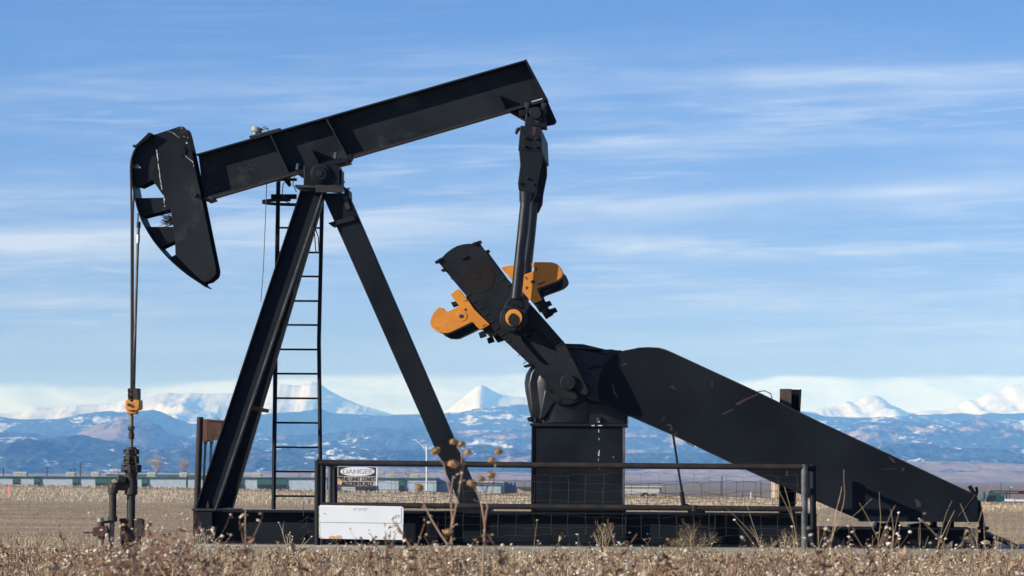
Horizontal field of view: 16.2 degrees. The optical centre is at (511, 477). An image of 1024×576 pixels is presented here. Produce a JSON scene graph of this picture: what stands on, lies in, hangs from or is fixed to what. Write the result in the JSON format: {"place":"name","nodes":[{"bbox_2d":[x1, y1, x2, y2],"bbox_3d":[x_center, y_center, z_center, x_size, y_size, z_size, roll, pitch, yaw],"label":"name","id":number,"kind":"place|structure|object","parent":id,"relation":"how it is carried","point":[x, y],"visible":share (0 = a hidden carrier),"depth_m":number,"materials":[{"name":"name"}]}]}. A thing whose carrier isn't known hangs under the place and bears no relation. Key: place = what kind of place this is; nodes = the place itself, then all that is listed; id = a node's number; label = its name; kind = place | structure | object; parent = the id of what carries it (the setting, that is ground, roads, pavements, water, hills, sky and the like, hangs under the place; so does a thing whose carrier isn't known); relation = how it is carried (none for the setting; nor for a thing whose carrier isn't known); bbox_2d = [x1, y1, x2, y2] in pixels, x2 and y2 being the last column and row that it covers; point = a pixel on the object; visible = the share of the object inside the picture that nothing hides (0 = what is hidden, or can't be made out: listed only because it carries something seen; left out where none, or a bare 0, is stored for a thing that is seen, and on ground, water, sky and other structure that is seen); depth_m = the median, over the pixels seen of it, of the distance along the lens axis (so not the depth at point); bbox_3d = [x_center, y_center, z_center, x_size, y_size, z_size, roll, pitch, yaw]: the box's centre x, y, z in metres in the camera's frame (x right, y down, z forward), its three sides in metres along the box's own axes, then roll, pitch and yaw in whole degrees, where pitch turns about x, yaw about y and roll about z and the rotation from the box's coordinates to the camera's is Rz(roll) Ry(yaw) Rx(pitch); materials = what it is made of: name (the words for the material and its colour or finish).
{"place":"outdoors","nodes":[
{"label":"outdoors","id":0,"kind":"place"},
{"bbox_2d":[77,415,184,449],"bbox_3d":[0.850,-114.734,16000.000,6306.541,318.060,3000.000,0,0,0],"label":"bald hill","id":1,"kind":"structure","parent":0,"point":[150,435],"depth_m":16210.68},
{"bbox_2d":[0,479,1023,575],"bbox_3d":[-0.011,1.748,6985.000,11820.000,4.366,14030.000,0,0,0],"label":"ground","id":2,"kind":"structure","parent":0,"point":[667,490],"depth_m":99.71,"materials":[{"name":"soil"}]},
{"bbox_2d":[88,512,124,575],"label":"dry weed","id":3,"kind":"object","parent":2,"relation":"on","point":[92,547],"visible":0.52,"depth_m":22.12,"materials":[{"name":"brown plant"}]},
{"bbox_2d":[83,447,144,551],"bbox_3d":[-4.982,0.288,45.238,0.743,1.343,0.532,0,0,3],"label":"wellhead","id":4,"kind":"object","parent":2,"relation":"on","point":[127,483],"visible":0.98,"depth_m":45.16,"materials":[{"name":"metal"}]},
{"bbox_2d":[66,514,205,575],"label":"reddish weed","id":5,"kind":"object","parent":2,"relation":"on","point":[128,563],"visible":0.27,"depth_m":17.95,"materials":[{"name":"brown plant"}]},
{"bbox_2d":[52,511,247,575],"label":"reddish weed","id":6,"kind":"object","parent":2,"relation":"on","point":[153,540],"visible":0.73,"depth_m":16.89,"materials":[{"name":"brown plant"}]},
{"bbox_2d":[143,452,163,472],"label":"bare tree","id":7,"kind":"object","parent":2,"relation":"on","point":[158,462],"visible":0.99,"depth_m":880.19,"materials":[{"name":"grey plant"}]},
{"bbox_2d":[104,473,205,476],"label":"striped building","id":8,"kind":"structure","parent":2,"relation":"on","point":[145,475],"depth_m":1000.00,"materials":[{"name":"metal"}]},
{"bbox_2d":[176,457,188,472],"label":"bare tree","id":9,"kind":"object","parent":2,"relation":"on","point":[185,464],"visible":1,"depth_m":879.73,"materials":[{"name":"grey plant"}]},
{"bbox_2d":[125,524,252,575],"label":"reddish weed","id":10,"kind":"object","parent":2,"relation":"on","point":[234,561],"visible":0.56,"depth_m":16.97,"materials":[{"name":"brown plant"}]},
{"bbox_2d":[183,521,225,565],"bbox_3d":[-3.093,0.689,35.997,0.317,0.508,0.638,0,0,24],"label":"dry weed","id":11,"kind":"object","parent":2,"relation":"on","point":[209,537],"visible":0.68,"depth_m":35.95,"materials":[{"name":"beige plant"}]},
{"bbox_2d":[194,417,223,504],"bbox_3d":[-3.955,0.073,46.993,0.400,1.734,0.340,0,0,3],"label":"control box","id":12,"kind":"object","parent":2,"relation":"on","point":[207,430],"visible":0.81,"depth_m":46.87,"materials":[{"name":"brown metal"}]},
{"bbox_2d":[0,476,452,492],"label":"train","id":13,"kind":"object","parent":2,"relation":"on","point":[308,483],"depth_m":800.00,"materials":[{"name":"paint"}]},
{"bbox_2d":[13,472,21,475],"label":"rooftop unit","id":14,"kind":"object","parent":13,"relation":"on","point":[17,473],"visible":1,"depth_m":804.00,"materials":[{"name":"white metal"}]},
{"bbox_2d":[66,472,75,475],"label":"rooftop unit","id":15,"kind":"object","parent":13,"relation":"on","point":[70,473],"visible":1,"depth_m":804.00,"materials":[{"name":"white metal"}]},
{"bbox_2d":[91,472,99,475],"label":"rooftop unit","id":16,"kind":"object","parent":13,"relation":"on","point":[95,473],"visible":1,"depth_m":803.98,"materials":[{"name":"white metal"}]},
{"bbox_2d":[147,472,156,476],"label":"rooftop unit","id":17,"kind":"object","parent":13,"relation":"on","point":[151,474],"visible":1,"depth_m":804.00,"materials":[{"name":"white metal"}]},
{"bbox_2d":[179,472,187,476],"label":"rooftop unit","id":18,"kind":"object","parent":13,"relation":"on","point":[183,474],"visible":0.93,"depth_m":803.95,"materials":[{"name":"white metal"}]},
{"bbox_2d":[253,473,261,476],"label":"rooftop unit","id":19,"kind":"object","parent":13,"relation":"on","point":[257,474],"visible":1,"depth_m":804.00,"materials":[{"name":"white metal"}]},
{"bbox_2d":[386,473,393,477],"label":"rooftop unit","id":20,"kind":"object","parent":13,"relation":"on","point":[389,475],"visible":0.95,"depth_m":803.95,"materials":[{"name":"white metal"}]},
{"bbox_2d":[410,473,418,477],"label":"rooftop unit","id":21,"kind":"object","parent":13,"relation":"on","point":[412,475],"visible":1,"depth_m":804.00,"materials":[{"name":"white metal"}]},
{"bbox_2d":[278,521,312,571],"bbox_3d":[-1.838,0.652,30.038,0.178,0.594,0.325,0,0,44],"label":"dry weed","id":22,"kind":"object","parent":2,"relation":"on","point":[294,543],"visible":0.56,"depth_m":30.01,"materials":[{"name":"grey plant"}]},
{"bbox_2d":[331,523,418,575],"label":"dry weed","id":23,"kind":"object","parent":2,"relation":"on","point":[376,559],"visible":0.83,"depth_m":16.08,"materials":[{"name":"brown plant"}]},
{"bbox_2d":[417,441,426,490],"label":"street lamp","id":24,"kind":"object","parent":2,"relation":"on","point":[426,460],"visible":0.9,"depth_m":499.90,"materials":[{"name":"white metal"}]},
{"bbox_2d":[414,438,470,575],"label":"dried flower","id":25,"kind":"object","parent":2,"relation":"on","point":[450,463],"visible":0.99,"depth_m":14.00,"materials":[{"name":"brown plant"}]},
{"bbox_2d":[403,530,511,575],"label":"budded weed","id":26,"kind":"object","parent":2,"relation":"on","point":[467,560],"visible":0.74,"depth_m":18.53,"materials":[{"name":"brown plant"}]},
{"bbox_2d":[466,448,502,575],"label":"dried flower","id":27,"kind":"object","parent":2,"relation":"on","point":[489,475],"visible":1,"depth_m":14.00,"materials":[{"name":"brown plant"}]},
{"bbox_2d":[453,481,516,493],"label":"workshop","id":28,"kind":"structure","parent":2,"relation":"on","point":[510,485],"depth_m":840.00,"materials":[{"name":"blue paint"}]},
{"bbox_2d":[0,512,1023,575],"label":"seed weeds","id":29,"kind":"object","parent":2,"relation":"on","point":[436,559],"visible":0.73,"depth_m":20.30,"materials":[{"name":"plant"}]},
{"bbox_2d":[0,498,1023,545],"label":"field stubble","id":30,"kind":"object","parent":2,"relation":"on","point":[343,501],"visible":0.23,"depth_m":90.05,"materials":[{"name":"beige plant"}]},
{"bbox_2d":[0,483,1023,511],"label":"grass strip","id":31,"kind":"object","parent":2,"relation":"on","point":[991,507],"depth_m":146.30,"materials":[{"name":"plant"}]},
{"bbox_2d":[517,487,530,492],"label":"tan building","id":32,"kind":"structure","parent":2,"relation":"on","point":[522,490],"depth_m":890.00,"materials":[{"name":"beige"}]},
{"bbox_2d":[502,519,547,575],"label":"dry weed","id":33,"kind":"object","parent":2,"relation":"on","point":[526,557],"visible":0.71,"depth_m":24.15,"materials":[{"name":"beige plant"}]},
{"bbox_2d":[517,534,625,575],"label":"budded weed","id":34,"kind":"object","parent":2,"relation":"on","point":[578,572],"visible":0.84,"depth_m":19.03,"materials":[{"name":"brown plant"}]},
{"bbox_2d":[169,542,1023,559],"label":"concrete pad","id":35,"kind":"object","parent":2,"relation":"on","point":[529,548],"visible":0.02,"depth_m":43.59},
{"bbox_2d":[299,459,816,547],"bbox_3d":[0.609,0.326,44.838,6.309,1.062,2.291,0,0,3],"label":"pipe fence","id":36,"kind":"object","parent":35,"relation":"on","point":[320,480],"visible":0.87,"depth_m":43.76,"materials":[{"name":"black metal"}]},
{"bbox_2d":[337,466,377,486],"bbox_3d":[-1.881,-0.008,43.817,0.491,0.253,0.016,0,0,3],"label":"danger sign","id":37,"kind":"object","parent":36,"relation":"hanging from","point":[357,477],"visible":1,"depth_m":43.81,"materials":[{"name":"white metal"}]},
{"bbox_2d":[319,505,403,539],"bbox_3d":[-1.836,0.550,43.812,1.037,0.418,0.022,0,0,3],"label":"lease sign","id":38,"kind":"object","parent":36,"relation":"attached to","point":[335,521],"visible":1,"depth_m":43.81,"materials":[{"name":"white metal"}]},
{"bbox_2d":[131,59,994,547],"bbox_3d":[0.596,-2.171,45.046,10.820,6.062,2.410,0,0,3],"label":"pumpjack","id":39,"kind":"object","parent":35,"relation":"on","point":[585,401],"visible":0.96,"depth_m":44.53,"materials":[{"name":"black paint"}]},
{"bbox_2d":[125,149,142,446],"bbox_3d":[-4.742,-2.222,45.241,0.186,3.775,0.346,0,0,3],"label":"bridle","id":40,"kind":"object","parent":39,"relation":"hanging from","point":[133,403],"visible":1,"depth_m":45.17,"materials":[{"name":"metal"}]},
{"bbox_2d":[159,210,172,226],"bbox_3d":[-4.314,-3.257,45.214,0.255,0.256,0.277,0,0,3],"label":"bird nest","id":41,"kind":"object","parent":39,"relation":"on","point":[168,217],"visible":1,"depth_m":45.17,"materials":[{"name":"grey"}]},
{"bbox_2d":[593,520,615,558],"bbox_3d":[1.048,0.718,40.931,0.274,0.500,0.418,0,0,0],"label":"dry bush","id":42,"kind":"object","parent":2,"relation":"on","point":[602,534],"visible":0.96,"depth_m":41.00,"materials":[{"name":"brown plant"}]},
{"bbox_2d":[573,536,639,575],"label":"budded weed","id":43,"kind":"object","parent":2,"relation":"on","point":[624,556],"visible":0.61,"depth_m":19.48,"materials":[{"name":"brown plant"}]},
{"bbox_2d":[625,486,661,493],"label":"warehouse","id":44,"kind":"structure","parent":2,"relation":"on","point":[648,489],"depth_m":900.00,"materials":[{"name":"white metal"}]},
{"bbox_2d":[664,521,723,560],"bbox_3d":[1.986,0.706,40.528,0.699,0.536,0.869,0,0,-16],"label":"dry bush","id":45,"kind":"object","parent":2,"relation":"on","point":[690,538],"visible":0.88,"depth_m":40.55,"materials":[{"name":"brown plant"}]},
{"bbox_2d":[756,538,776,558],"bbox_3d":[2.881,0.805,40.488,0.287,0.349,0.221,0,0,33],"label":"dry weed","id":46,"kind":"object","parent":2,"relation":"on","point":[769,545],"visible":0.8,"depth_m":40.46,"materials":[{"name":"beige plant"}]},
{"bbox_2d":[693,474,861,574],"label":"dry weed","id":47,"kind":"object","parent":2,"relation":"on","point":[791,526],"visible":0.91,"depth_m":18.93,"materials":[{"name":"brown plant"}]},
{"bbox_2d":[771,482,800,498],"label":"tan shed","id":48,"kind":"structure","parent":2,"relation":"on","point":[774,488],"depth_m":700.00,"materials":[{"name":"beige"}]},
{"bbox_2d":[778,530,805,555],"bbox_3d":[3.110,0.772,40.078,0.390,0.418,0.243,0,0,38],"label":"dry weed","id":49,"kind":"object","parent":2,"relation":"on","point":[790,542],"visible":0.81,"depth_m":40.07,"materials":[{"name":"beige plant"}]},
{"bbox_2d":[766,532,892,575],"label":"budded weed","id":50,"kind":"object","parent":2,"relation":"on","point":[795,571],"visible":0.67,"depth_m":17.03,"materials":[{"name":"brown plant"}]},
{"bbox_2d":[796,525,947,575],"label":"budded weed","id":51,"kind":"object","parent":2,"relation":"on","point":[884,550],"visible":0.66,"depth_m":17.50,"materials":[{"name":"brown plant"}]},
{"bbox_2d":[861,497,900,575],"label":"dry weed","id":52,"kind":"object","parent":2,"relation":"on","point":[883,532],"visible":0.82,"depth_m":20.03,"materials":[{"name":"brown plant"}]},
{"bbox_2d":[857,530,964,575],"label":"budded weed","id":53,"kind":"object","parent":2,"relation":"on","point":[919,558],"visible":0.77,"depth_m":17.91,"materials":[{"name":"brown plant"}]},
{"bbox_2d":[918,501,977,575],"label":"dry weed","id":54,"kind":"object","parent":2,"relation":"on","point":[938,545],"visible":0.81,"depth_m":20.03,"materials":[{"name":"brown plant"}]},
{"bbox_2d":[908,537,998,575],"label":"budded weed","id":55,"kind":"object","parent":2,"relation":"on","point":[964,560],"visible":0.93,"depth_m":18.29,"materials":[{"name":"brown plant"}]},
{"bbox_2d":[961,483,1023,575],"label":"dry weed","id":56,"kind":"object","parent":2,"relation":"on","point":[1012,549],"visible":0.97,"depth_m":18.05,"materials":[{"name":"brown plant"}]},
{"bbox_2d":[979,490,1023,502],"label":"pickup truck","id":57,"kind":"object","parent":2,"relation":"on","point":[995,496],"visible":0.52,"depth_m":290.08,"materials":[{"name":"teal metal"}]},
{"bbox_2d":[0,435,1023,473],"bbox_3d":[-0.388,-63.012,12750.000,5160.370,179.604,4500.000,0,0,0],"label":"foothills","id":58,"kind":"structure","parent":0,"point":[55,455],"depth_m":11989.28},
{"bbox_2d":[0,418,1023,452],"bbox_3d":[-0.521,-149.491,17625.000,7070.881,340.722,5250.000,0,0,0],"label":"mixed hills","id":59,"kind":"structure","parent":0,"point":[976,433],"depth_m":17504.00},
{"bbox_2d":[0,382,1023,423],"bbox_3d":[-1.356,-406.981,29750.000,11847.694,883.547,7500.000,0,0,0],"label":"snowy mountains","id":60,"kind":"structure","parent":0,"point":[190,408],"depth_m":30556.02,"materials":[{"name":"white snow"}]},
{"bbox_2d":[0,404,1023,443],"bbox_3d":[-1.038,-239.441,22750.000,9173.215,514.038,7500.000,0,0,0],"label":"forest ridge","id":61,"kind":"structure","parent":0,"point":[497,419],"depth_m":23365.31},
{"bbox_2d":[0,532,1023,575],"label":"dry grass","id":62,"kind":"structure","parent":0,"point":[359,571],"depth_m":37.96,"materials":[{"name":"plant"}]},
{"bbox_2d":[0,461,1023,482],"bbox_3d":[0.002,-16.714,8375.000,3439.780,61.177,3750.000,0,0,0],"label":"plain hills","id":63,"kind":"structure","parent":0,"point":[958,471],"depth_m":7537.49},
{"bbox_2d":[0,0,1023,414],"label":"sky","id":64,"kind":"structure","parent":0,"point":[824,199],"materials":[{"name":"blue"}]},
{"bbox_2d":[981,530,1021,548],"bbox_3d":[6.009,0.776,44.191,0.503,0.254,0.118,0,0,19],"label":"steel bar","id":65,"kind":"object","parent":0,"point":[988,535],"visible":0.91,"depth_m":44.18,"materials":[{"name":"black metal"}]}
]}

